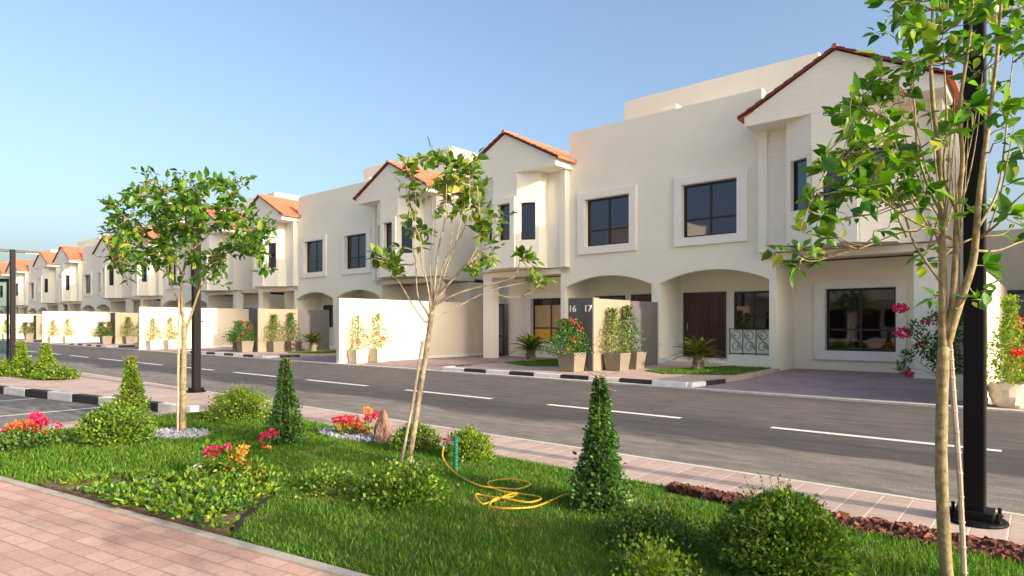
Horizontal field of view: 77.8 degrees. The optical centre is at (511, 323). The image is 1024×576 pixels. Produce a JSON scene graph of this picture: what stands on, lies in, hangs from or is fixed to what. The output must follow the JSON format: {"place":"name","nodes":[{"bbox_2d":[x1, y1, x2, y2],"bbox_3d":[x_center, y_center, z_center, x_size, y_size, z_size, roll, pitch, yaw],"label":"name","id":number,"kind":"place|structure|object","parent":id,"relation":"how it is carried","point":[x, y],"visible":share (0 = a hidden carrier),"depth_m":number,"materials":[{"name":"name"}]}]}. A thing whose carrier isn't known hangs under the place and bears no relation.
{"place":"outdoors","nodes":[
{"label":"outdoors","id":0,"kind":"place"},
{"bbox_2d":[0,394,160,428],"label":"parking area","id":1,"kind":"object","parent":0,"point":[13,406],"depth_m":11.23,"materials":[{"name":"asphalt"}]},
{"bbox_2d":[0,482,335,575],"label":"garden path","id":2,"kind":"structure","parent":0,"point":[41,534],"depth_m":4.09,"materials":[{"name":"pink brick"}]},
{"bbox_2d":[16,339,779,381],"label":"front walk","id":3,"kind":"structure","parent":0,"point":[637,373],"depth_m":18.59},
{"bbox_2d":[33,315,41,338],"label":"number wall","id":4,"kind":"structure","parent":3,"relation":"on","point":[37,319],"depth_m":55.38,"materials":[{"name":"grey paint"}]},
{"bbox_2d":[99,336,112,343],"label":"planter","id":5,"kind":"object","parent":3,"relation":"on","point":[105,339],"visible":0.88,"depth_m":42.72,"materials":[{"name":"beige ceramic"}]},
{"bbox_2d":[86,321,115,336],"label":"potted plant","id":6,"kind":"object","parent":5,"relation":"on","point":[103,331],"visible":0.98,"depth_m":42.74,"materials":[{"name":"green plant"}]},
{"bbox_2d":[110,313,137,343],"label":"number wall","id":7,"kind":"structure","parent":3,"relation":"on","point":[117,320],"depth_m":43.23,"materials":[{"name":"grey paint"}]},
{"bbox_2d":[236,341,253,351],"bbox_3d":[-12.870,1.095,30.582,0.618,0.550,0.618,0,0,40],"label":"planter","id":8,"kind":"object","parent":3,"relation":"on","point":[244,346],"visible":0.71,"depth_m":30.38,"materials":[{"name":"beige concrete"}]},
{"bbox_2d":[218,320,266,342],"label":"climbing plant","id":9,"kind":"object","parent":8,"relation":"on","point":[244,333],"visible":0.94,"depth_m":30.41,"materials":[{"name":"green plant"}]},
{"bbox_2d":[267,341,284,351],"bbox_3d":[-11.509,1.110,30.937,0.598,0.520,0.598,0,0,40],"label":"planter","id":10,"kind":"object","parent":3,"relation":"on","point":[275,346],"visible":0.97,"depth_m":30.74,"materials":[{"name":"beige ceramic"}]},
{"bbox_2d":[263,314,288,341],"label":"climbing plant","id":11,"kind":"object","parent":10,"relation":"on","point":[275,323],"visible":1,"depth_m":30.97,"materials":[{"name":"green plant"}]},
{"bbox_2d":[249,308,328,351],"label":"number wall","id":12,"kind":"structure","parent":3,"relation":"on","point":[312,321],"depth_m":31.92,"materials":[{"name":"grey paint"}]},
{"bbox_2d":[285,341,301,350],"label":"planter","id":13,"kind":"object","parent":3,"relation":"on","point":[290,346],"visible":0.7,"depth_m":31.47,"materials":[{"name":"beige concrete"}]},
{"bbox_2d":[278,312,304,340],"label":"climbing plant","id":14,"kind":"object","parent":13,"relation":"on","point":[291,316],"visible":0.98,"depth_m":31.67,"materials":[{"name":"green plant"}]},
{"bbox_2d":[135,343,769,374],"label":"front lawn base","id":15,"kind":"object","parent":3,"relation":"on","point":[675,372],"visible":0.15,"depth_m":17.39,"materials":[{"name":"green plant"}]},
{"bbox_2d":[294,331,328,350],"bbox_3d":[-9.786,0.845,31.003,1.889,1.029,1.850,0,0,-17],"label":"palm","id":16,"kind":"object","parent":15,"relation":"on","point":[313,340],"visible":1,"depth_m":30.86,"materials":[{"name":"green plant"}]},
{"bbox_2d":[503,331,553,361],"bbox_3d":[0.701,0.811,22.668,2.131,1.098,1.964,0,0,45],"label":"palm","id":17,"kind":"object","parent":15,"relation":"on","point":[529,342],"visible":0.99,"depth_m":22.46,"materials":[{"name":"green plant"}]},
{"bbox_2d":[670,335,724,369],"bbox_3d":[5.585,0.845,18.947,1.850,1.029,1.889,0,0,17],"label":"palm","id":18,"kind":"object","parent":15,"relation":"on","point":[698,349],"visible":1,"depth_m":18.75,"materials":[{"name":"green plant"}]},
{"bbox_2d":[557,352,585,371],"bbox_3d":[1.718,1.095,18.253,0.618,0.550,0.618,0,0,40],"label":"planter","id":19,"kind":"object","parent":3,"relation":"on","point":[572,362],"visible":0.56,"depth_m":18.05,"materials":[{"name":"beige concrete"}]},
{"bbox_2d":[533,317,610,355],"bbox_3d":[1.686,0.366,18.249,1.914,1.133,2.580,0,0,40],"label":"climbing plant","id":20,"kind":"object","parent":19,"relation":"on","point":[563,332],"visible":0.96,"depth_m":18.03,"materials":[{"name":"green plant"}]},
{"bbox_2d":[568,298,657,370],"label":"number wall","id":21,"kind":"structure","parent":3,"relation":"on","point":[592,312],"depth_m":18.81,"materials":[{"name":"grey paint"}]},
{"bbox_2d":[603,352,630,370],"bbox_3d":[3.079,1.110,18.608,0.598,0.520,0.598,0,0,40],"label":"planter","id":22,"kind":"object","parent":3,"relation":"on","point":[618,361],"visible":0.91,"depth_m":18.41,"materials":[{"name":"beige concrete"}]},
{"bbox_2d":[599,307,637,354],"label":"climbing plant","id":23,"kind":"object","parent":22,"relation":"on","point":[613,316],"visible":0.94,"depth_m":18.62,"materials":[{"name":"green plant"}]},
{"bbox_2d":[625,351,646,368],"bbox_3d":[3.692,1.110,19.334,0.598,0.520,0.598,0,0,40],"label":"planter","id":24,"kind":"object","parent":3,"relation":"on","point":[637,360],"visible":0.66,"depth_m":19.07,"materials":[{"name":"beige concrete"}]},
{"bbox_2d":[616,304,660,352],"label":"climbing plant","id":25,"kind":"object","parent":24,"relation":"on","point":[627,313],"visible":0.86,"depth_m":19.33,"materials":[{"name":"green plant"}]},
{"bbox_2d":[0,411,1023,575],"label":"lawn base","id":26,"kind":"object","parent":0,"point":[299,551],"depth_m":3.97,"materials":[{"name":"green plant"}]},
{"bbox_2d":[0,410,65,444],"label":"flower bush","id":27,"kind":"object","parent":26,"relation":"on","point":[34,421],"visible":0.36,"depth_m":7.21,"materials":[{"name":"pink plant"}]},
{"bbox_2d":[0,419,71,453],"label":"shrub","id":28,"kind":"object","parent":26,"relation":"on","point":[21,441],"visible":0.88,"depth_m":7.05,"materials":[{"name":"green plant"}]},
{"bbox_2d":[70,395,158,447],"bbox_3d":[-4.614,1.170,7.409,0.878,0.658,0.918,0,0,34],"label":"clipped bush","id":29,"kind":"object","parent":26,"relation":"on","point":[120,423],"visible":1,"depth_m":7.24,"materials":[{"name":"green plant"}]},
{"bbox_2d":[111,355,152,413],"bbox_3d":[-5.993,0.972,9.970,0.710,1.033,0.631,0,0,40],"label":"vine cone","id":30,"kind":"object","parent":26,"relation":"on","point":[131,387],"visible":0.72,"depth_m":9.91,"materials":[{"name":"green plant"}]},
{"bbox_2d":[40,478,270,536],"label":"bed soil","id":31,"kind":"structure","parent":26,"relation":"on","point":[59,487],"depth_m":4.85,"materials":[{"name":"brown soil"}]},
{"bbox_2d":[59,463,293,529],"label":"bed plants","id":32,"kind":"object","parent":31,"relation":"on","point":[212,490],"visible":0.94,"depth_m":5.10,"materials":[{"name":"green plant"}]},
{"bbox_2d":[154,426,209,440],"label":"pebbles","id":33,"kind":"object","parent":26,"relation":"on","point":[166,432],"visible":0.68,"depth_m":8.08,"materials":[{"name":"white gravel"}]},
{"bbox_2d":[97,165,277,430],"bbox_3d":[-4.507,-0.372,8.335,3.370,3.737,2.042,0,0,21],"label":"young tree","id":34,"kind":"object","parent":26,"relation":"on","point":[188,201],"visible":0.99,"depth_m":8.15,"materials":[{"name":"green plant"}]},
{"bbox_2d":[171,439,268,483],"bbox_3d":[-2.572,1.263,5.708,0.844,0.468,0.439,0,0,-11],"label":"flower bush","id":35,"kind":"object","parent":26,"relation":"on","point":[215,453],"visible":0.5,"depth_m":5.65,"materials":[{"name":"green plant"}]},
{"bbox_2d":[197,381,276,423],"bbox_3d":[-4.018,1.165,9.309,1.148,0.664,1.143,0,0,-18],"label":"clipped bush","id":36,"kind":"object","parent":26,"relation":"on","point":[246,403],"visible":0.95,"depth_m":9.12,"materials":[{"name":"green plant"}]},
{"bbox_2d":[234,482,290,535],"bbox_3d":[-1.946,1.438,4.963,0.066,0.095,1.240,0,0,-3],"label":"bed edging","id":37,"kind":"object","parent":26,"relation":"on","point":[239,524],"visible":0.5,"depth_m":4.70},
{"bbox_2d":[256,428,277,449],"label":"flower bush","id":38,"kind":"object","parent":26,"relation":"on","point":[266,446],"visible":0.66,"depth_m":6.93,"materials":[{"name":"pink plant"}]},
{"bbox_2d":[261,355,308,446],"bbox_3d":[-2.650,0.908,7.373,0.552,1.136,0.563,0,0,-21],"label":"vine cone","id":39,"kind":"object","parent":26,"relation":"on","point":[287,422],"visible":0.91,"depth_m":7.29,"materials":[{"name":"green plant"}]},
{"bbox_2d":[293,460,362,499],"bbox_3d":[-1.517,1.320,5.254,0.561,0.355,0.624,0,0,25],"label":"shrub","id":40,"kind":"object","parent":26,"relation":"on","point":[334,475],"visible":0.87,"depth_m":5.21,"materials":[{"name":"green plant"}]},
{"bbox_2d":[317,427,377,441],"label":"pebbles","id":41,"kind":"object","parent":26,"relation":"on","point":[361,437],"visible":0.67,"depth_m":7.90,"materials":[{"name":"white gravel"}]},
{"bbox_2d":[330,406,380,434],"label":"flower bush","id":42,"kind":"object","parent":26,"relation":"on","point":[355,426],"visible":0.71,"depth_m":8.03,"materials":[{"name":"pink plant"}]},
{"bbox_2d":[374,409,392,442],"bbox_3d":[-1.547,1.247,7.684,0.243,0.454,0.207,0,0,11],"label":"standing rock","id":43,"kind":"object","parent":26,"relation":"on","point":[382,430],"visible":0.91,"depth_m":7.61,"materials":[{"name":"pink stone"}]},
{"bbox_2d":[344,451,459,513],"bbox_3d":[-0.878,1.255,5.023,0.924,0.486,0.894,0,0,-10],"label":"shrub","id":44,"kind":"object","parent":26,"relation":"on","point":[391,483],"visible":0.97,"depth_m":4.92,"materials":[{"name":"green plant"}]},
{"bbox_2d":[387,417,442,453],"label":"shrub","id":45,"kind":"object","parent":26,"relation":"on","point":[422,440],"visible":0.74,"depth_m":6.98,"materials":[{"name":"green plant"}]},
{"bbox_2d":[442,436,457,471],"bbox_3d":[-0.583,1.250,5.984,0.152,0.380,0.067,0,0,4],"label":"standpipe","id":46,"kind":"object","parent":26,"relation":"on","point":[455,452],"visible":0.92,"depth_m":5.97,"materials":[{"name":"metal"}]},
{"bbox_2d":[365,136,556,463],"bbox_3d":[-0.501,-0.300,6.382,1.837,3.593,1.289,0,0,15],"label":"young tree","id":47,"kind":"object","parent":26,"relation":"on","point":[451,183],"visible":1,"depth_m":6.29,"materials":[{"name":"green plant"}]},
{"bbox_2d":[442,424,497,462],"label":"shrub","id":48,"kind":"object","parent":26,"relation":"on","point":[471,447],"visible":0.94,"depth_m":6.52,"materials":[{"name":"green plant"}]},
{"bbox_2d":[441,448,632,509],"bbox_3d":[-0.064,1.277,5.217,1.923,0.218,0.843,0,0,40],"label":"garden hose","id":49,"kind":"object","parent":26,"relation":"on","point":[506,496],"visible":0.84,"depth_m":5.04,"materials":[{"name":"yellow rubber"}]},
{"bbox_2d":[564,367,639,515],"bbox_3d":[0.674,0.908,4.840,0.586,1.138,0.609,0,0,40],"label":"vine cone","id":50,"kind":"object","parent":26,"relation":"on","point":[598,491],"visible":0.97,"depth_m":4.78,"materials":[{"name":"green plant"}]},
{"bbox_2d":[588,499,714,562],"bbox_3d":[0.854,1.306,4.030,0.811,0.404,0.806,0,0,-29],"label":"shrub","id":51,"kind":"object","parent":26,"relation":"on","point":[644,521],"visible":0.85,"depth_m":3.94,"materials":[{"name":"green plant"}]},
{"bbox_2d":[609,522,701,575],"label":"shrub","id":52,"kind":"object","parent":26,"relation":"on","point":[660,563],"visible":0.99,"depth_m":3.41,"materials":[{"name":"green plant"}]},
{"bbox_2d":[704,472,866,575],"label":"clipped bush","id":53,"kind":"object","parent":26,"relation":"on","point":[782,531],"visible":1,"depth_m":3.44,"materials":[{"name":"green plant"}]},
{"bbox_2d":[666,481,1023,564],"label":"bark mulch","id":54,"kind":"object","parent":26,"relation":"on","point":[1006,549],"visible":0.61,"depth_m":4.28,"materials":[{"name":"brown wood"}]},
{"bbox_2d":[761,0,1023,575],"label":"young tree","id":55,"kind":"object","parent":26,"relation":"on","point":[867,167],"visible":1,"depth_m":3.35,"materials":[{"name":"green plant"}]},
{"bbox_2d":[0,365,1023,544],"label":"pavement","id":56,"kind":"structure","parent":0,"point":[870,505],"depth_m":6.23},
{"bbox_2d":[0,279,8,362],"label":"glass shelter","id":57,"kind":"object","parent":56,"relation":"on","point":[4,317],"visible":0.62,"depth_m":18.99,"materials":[{"name":"teal"}]},
{"bbox_2d":[1,339,32,376],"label":"vine cone","id":58,"kind":"object","parent":56,"relation":"on","point":[21,357],"visible":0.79,"depth_m":17.34,"materials":[{"name":"green plant"}]},
{"bbox_2d":[0,249,39,360],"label":"street lamp","id":59,"kind":"object","parent":56,"relation":"on","point":[13,252],"visible":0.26,"depth_m":21.87,"materials":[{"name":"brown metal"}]},
{"bbox_2d":[24,342,59,379],"bbox_3d":[-12.208,0.968,16.578,0.850,1.029,0.894,0,0,40],"label":"vine cone","id":60,"kind":"object","parent":56,"relation":"on","point":[47,359],"visible":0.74,"depth_m":16.51,"materials":[{"name":"green plant"}]},
{"bbox_2d":[34,360,82,380],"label":"shrub","id":61,"kind":"object","parent":56,"relation":"on","point":[56,372],"visible":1,"depth_m":16.24,"materials":[{"name":"green plant"}]},
{"bbox_2d":[159,198,230,392],"bbox_3d":[-6.674,-0.560,13.405,0.400,4.000,1.560,0,0,40],"label":"street lamp","id":62,"kind":"object","parent":56,"relation":"on","point":[196,387],"visible":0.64,"depth_m":13.37,"materials":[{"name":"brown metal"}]},
{"bbox_2d":[949,2,1009,529],"bbox_3d":[3.379,-0.560,4.633,0.400,4.000,1.560,0,0,40],"label":"street lamp","id":63,"kind":"object","parent":56,"relation":"on","point":[979,513],"visible":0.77,"depth_m":4.58,"materials":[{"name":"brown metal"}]},
{"bbox_2d":[0,0,1023,262],"label":"sky","id":64,"kind":"structure","parent":0,"point":[302,97],"materials":[{"name":"blue"}]},
{"bbox_2d":[9,341,1023,513],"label":"road","id":65,"kind":"structure","parent":0,"point":[729,431],"depth_m":10.15,"materials":[{"name":"grey asphalt"}]},
{"bbox_2d":[30,351,1001,451],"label":"lane marking","id":66,"kind":"object","parent":65,"relation":"on","point":[634,413],"visible":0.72,"depth_m":10.23,"materials":[{"name":"white paint"}]},
{"bbox_2d":[36,342,1023,409],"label":"driveway","id":67,"kind":"structure","parent":0,"point":[887,386],"depth_m":16.10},
{"bbox_2d":[9,314,41,338],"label":"boundary wall","id":68,"kind":"structure","parent":67,"relation":"on","point":[23,318],"depth_m":62.51,"materials":[{"name":"beige paint"}]},
{"bbox_2d":[0,249,57,313],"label":"villa","id":69,"kind":"object","parent":67,"relation":"on","point":[3,267],"visible":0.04,"depth_m":78.90,"materials":[{"name":"beige paint"}]},
{"bbox_2d":[5,237,100,313],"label":"villa","id":70,"kind":"object","parent":67,"relation":"on","point":[37,285],"visible":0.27,"depth_m":71.30,"materials":[{"name":"beige paint"}]},
{"bbox_2d":[42,311,137,342],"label":"boundary wall","id":71,"kind":"structure","parent":67,"relation":"on","point":[83,323],"depth_m":49.72,"materials":[{"name":"beige paint"}]},
{"bbox_2d":[52,221,184,311],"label":"villa","id":72,"kind":"object","parent":67,"relation":"on","point":[88,281],"visible":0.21,"depth_m":59.43,"materials":[{"name":"beige paint"}]},
{"bbox_2d":[138,307,248,349],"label":"boundary wall","id":73,"kind":"structure","parent":67,"relation":"on","point":[215,322],"depth_m":37.83,"materials":[{"name":"beige paint"}]},
{"bbox_2d":[124,192,300,308],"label":"villa","id":74,"kind":"object","parent":67,"relation":"on","point":[152,284],"visible":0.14,"depth_m":44.45,"materials":[{"name":"beige paint"}]},
{"bbox_2d":[347,349,368,363],"bbox_3d":[-5.723,1.205,23.625,0.578,0.520,0.578,0,0,40],"label":"planter","id":75,"kind":"object","parent":67,"relation":"on","point":[356,356],"visible":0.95,"depth_m":23.43,"materials":[{"name":"beige ceramic"}]},
{"bbox_2d":[341,313,377,349],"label":"climbing plant","id":76,"kind":"object","parent":75,"relation":"on","point":[358,331],"visible":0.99,"depth_m":23.62,"materials":[{"name":"green plant"}]},
{"bbox_2d":[241,146,507,348],"bbox_3d":[-6.465,-4.225,38.084,19.100,11.450,12.170,0,0,40],"label":"villa","id":77,"kind":"object","parent":67,"relation":"on","point":[318,247],"visible":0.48,"depth_m":33.33,"materials":[{"name":"beige paint"}]},
{"bbox_2d":[307,240,322,272],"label":"window","id":78,"kind":"structure","parent":77,"relation":"in","point":[314,249],"depth_m":35.81,"materials":[{"name":"blue glass"}]},
{"bbox_2d":[348,234,365,268],"bbox_3d":[-8.033,-3.765,33.230,1.870,1.770,0.050,0,0,40],"label":"window","id":79,"kind":"structure","parent":77,"relation":"in","point":[356,243],"depth_m":33.29,"materials":[{"name":"blue glass"}]},
{"bbox_2d":[402,222,411,252],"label":"window","id":80,"kind":"structure","parent":77,"relation":"in","point":[406,241],"depth_m":29.32,"materials":[{"name":"blue glass"}]},
{"bbox_2d":[369,348,388,361],"bbox_3d":[-5.109,1.205,24.350,0.578,0.520,0.578,0,0,40],"label":"planter","id":81,"kind":"object","parent":67,"relation":"on","point":[379,355],"visible":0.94,"depth_m":24.17,"materials":[{"name":"beige ceramic"}]},
{"bbox_2d":[361,312,408,348],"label":"climbing plant","id":82,"kind":"object","parent":81,"relation":"on","point":[379,334],"visible":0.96,"depth_m":24.36,"materials":[{"name":"green plant"}]},
{"bbox_2d":[336,298,507,362],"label":"boundary wall","id":83,"kind":"structure","parent":67,"relation":"on","point":[457,332],"depth_m":26.07,"materials":[{"name":"beige paint"}]},
{"bbox_2d":[499,304,503,355],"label":"side gate","id":84,"kind":"structure","parent":83,"relation":"attached to","point":[501,329],"depth_m":28.71,"materials":[{"name":"black metal"}]},
{"bbox_2d":[443,367,688,386],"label":"striped kerb","id":85,"kind":"structure","parent":67,"relation":"on","point":[628,380],"depth_m":16.80,"materials":[{"name":"white paint"}]},
{"bbox_2d":[688,379,725,386],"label":"striped kerb","id":86,"kind":"structure","parent":67,"relation":"on","point":[706,383],"depth_m":15.02,"materials":[{"name":"white paint"}]},
{"bbox_2d":[461,43,1009,378],"bbox_3d":[8.124,-4.225,25.755,19.100,11.450,12.170,0,0,40],"label":"villa","id":87,"kind":"object","parent":67,"relation":"on","point":[680,207],"visible":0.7,"depth_m":21.10,"materials":[{"name":"beige paint"}]},
{"bbox_2d":[501,204,509,240],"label":"window","id":88,"kind":"structure","parent":87,"relation":"in","point":[505,235],"depth_m":25.20,"materials":[{"name":"glass"}]},
{"bbox_2d":[521,203,534,239],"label":"window","id":89,"kind":"structure","parent":87,"relation":"in","point":[527,209],"depth_m":24.70,"materials":[{"name":"blue glass"}]},
{"bbox_2d":[533,298,560,343],"bbox_3d":[1.707,-0.125,27.420,1.950,1.950,0.050,0,0,40],"label":"window","id":90,"kind":"structure","parent":87,"relation":"in","point":[545,311],"depth_m":27.59,"materials":[{"name":"glass"}]},
{"bbox_2d":[588,195,628,246],"bbox_3d":[3.599,-3.765,23.399,1.870,1.770,0.050,0,0,40],"label":"window","id":91,"kind":"structure","parent":87,"relation":"in","point":[608,218],"depth_m":23.40,"materials":[{"name":"glass"}]},
{"bbox_2d":[683,291,725,357],"bbox_3d":[6.814,0.035,22.540,1.550,2.310,0.172,0,0,40],"label":"door","id":92,"kind":"structure","parent":87,"relation":"in","point":[704,313],"depth_m":22.49,"materials":[{"name":"brown wood"}]},
{"bbox_2d":[684,179,736,237],"bbox_3d":[6.555,-3.765,20.901,1.870,1.770,0.050,0,0,40],"label":"window","id":93,"kind":"structure","parent":87,"relation":"in","point":[710,208],"depth_m":20.88,"materials":[{"name":"blue glass"}]},
{"bbox_2d":[734,291,768,328],"bbox_3d":[8.183,-0.450,21.450,1.350,1.300,0.050,0,0,40],"label":"window","id":94,"kind":"structure","parent":87,"relation":"in","point":[751,308],"depth_m":21.51,"materials":[{"name":"black glass"}]},
{"bbox_2d":[794,158,806,210],"bbox_3d":[8.335,-3.975,18.213,0.050,1.450,0.580,0,0,-23],"label":"window","id":95,"kind":"structure","parent":87,"relation":"in","point":[800,181],"depth_m":18.31,"materials":[{"name":"glass"}]},
{"bbox_2d":[823,150,847,201],"bbox_3d":[8.936,-4.000,17.468,0.660,1.440,0.050,0,0,40],"label":"window","id":96,"kind":"structure","parent":87,"relation":"in","point":[828,174],"depth_m":17.57,"materials":[{"name":"blue glass"}]},
{"bbox_2d":[827,287,895,351],"bbox_3d":[10.835,-0.125,19.707,1.950,1.950,0.050,0,0,40],"label":"window","id":97,"kind":"structure","parent":87,"relation":"in","point":[858,319],"depth_m":19.68,"materials":[{"name":"black glass"}]},
{"bbox_2d":[935,373,962,400],"bbox_3d":[8.533,1.215,12.297,0.498,0.500,0.498,0,0,40],"label":"planter","id":98,"kind":"object","parent":67,"relation":"on","point":[959,384],"visible":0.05,"depth_m":12.05,"materials":[{"name":"grey concrete"}]},
{"bbox_2d":[892,303,962,377],"bbox_3d":[8.254,0.334,12.497,1.356,1.529,0.753,0,0,40],"label":"climbing plant","id":99,"kind":"object","parent":98,"relation":"on","point":[924,341],"visible":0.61,"depth_m":12.60,"materials":[{"name":"green plant"}]},
{"bbox_2d":[987,272,1007,404],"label":"boundary wall","id":100,"kind":"structure","parent":67,"relation":"on","point":[994,310],"depth_m":12.87,"materials":[{"name":"beige paint"}]},
{"bbox_2d":[1007,290,1023,377],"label":"side gate","id":101,"kind":"structure","parent":100,"relation":"attached to","point":[1020,293],"depth_m":16.88,"materials":[{"name":"black metal"}]},
{"bbox_2d":[987,381,1023,407],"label":"round pot","id":102,"kind":"object","parent":67,"relation":"on","point":[1005,394],"visible":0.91,"depth_m":11.00,"materials":[{"name":"beige concrete"}]},
{"bbox_2d":[987,293,1023,386],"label":"climbing plant","id":103,"kind":"object","parent":102,"relation":"on","point":[1007,354],"visible":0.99,"depth_m":11.09,"materials":[{"name":"green plant"}]},
{"bbox_2d":[1010,229,1023,289],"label":"villa","id":104,"kind":"object","parent":67,"relation":"on","point":[1016,266],"visible":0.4,"depth_m":18.80,"materials":[{"name":"beige paint"}]},
{"label":"ground","id":105,"kind":"structure","parent":0,"visible":0},
{"bbox_2d":[0,385,198,411],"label":"parking kerb","id":106,"kind":"structure","parent":105,"relation":"on","point":[157,406],"depth_m":12.13,"materials":[{"name":"white paint"}]},
{"bbox_2d":[0,476,370,575],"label":"path edging","id":107,"kind":"object","parent":105,"relation":"on","point":[297,560],"depth_m":4.35,"materials":[{"name":"grey concrete"}]},
{"bbox_2d":[16,341,1023,413],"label":"flush kerb","id":108,"kind":"structure","parent":105,"relation":"on","point":[810,396],"depth_m":14.83,"materials":[{"name":"concrete"}]},
{"bbox_2d":[81,372,1023,516],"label":"kerb strip","id":109,"kind":"object","parent":105,"relation":"on","point":[893,495],"depth_m":6.33,"materials":[{"name":"concrete"}]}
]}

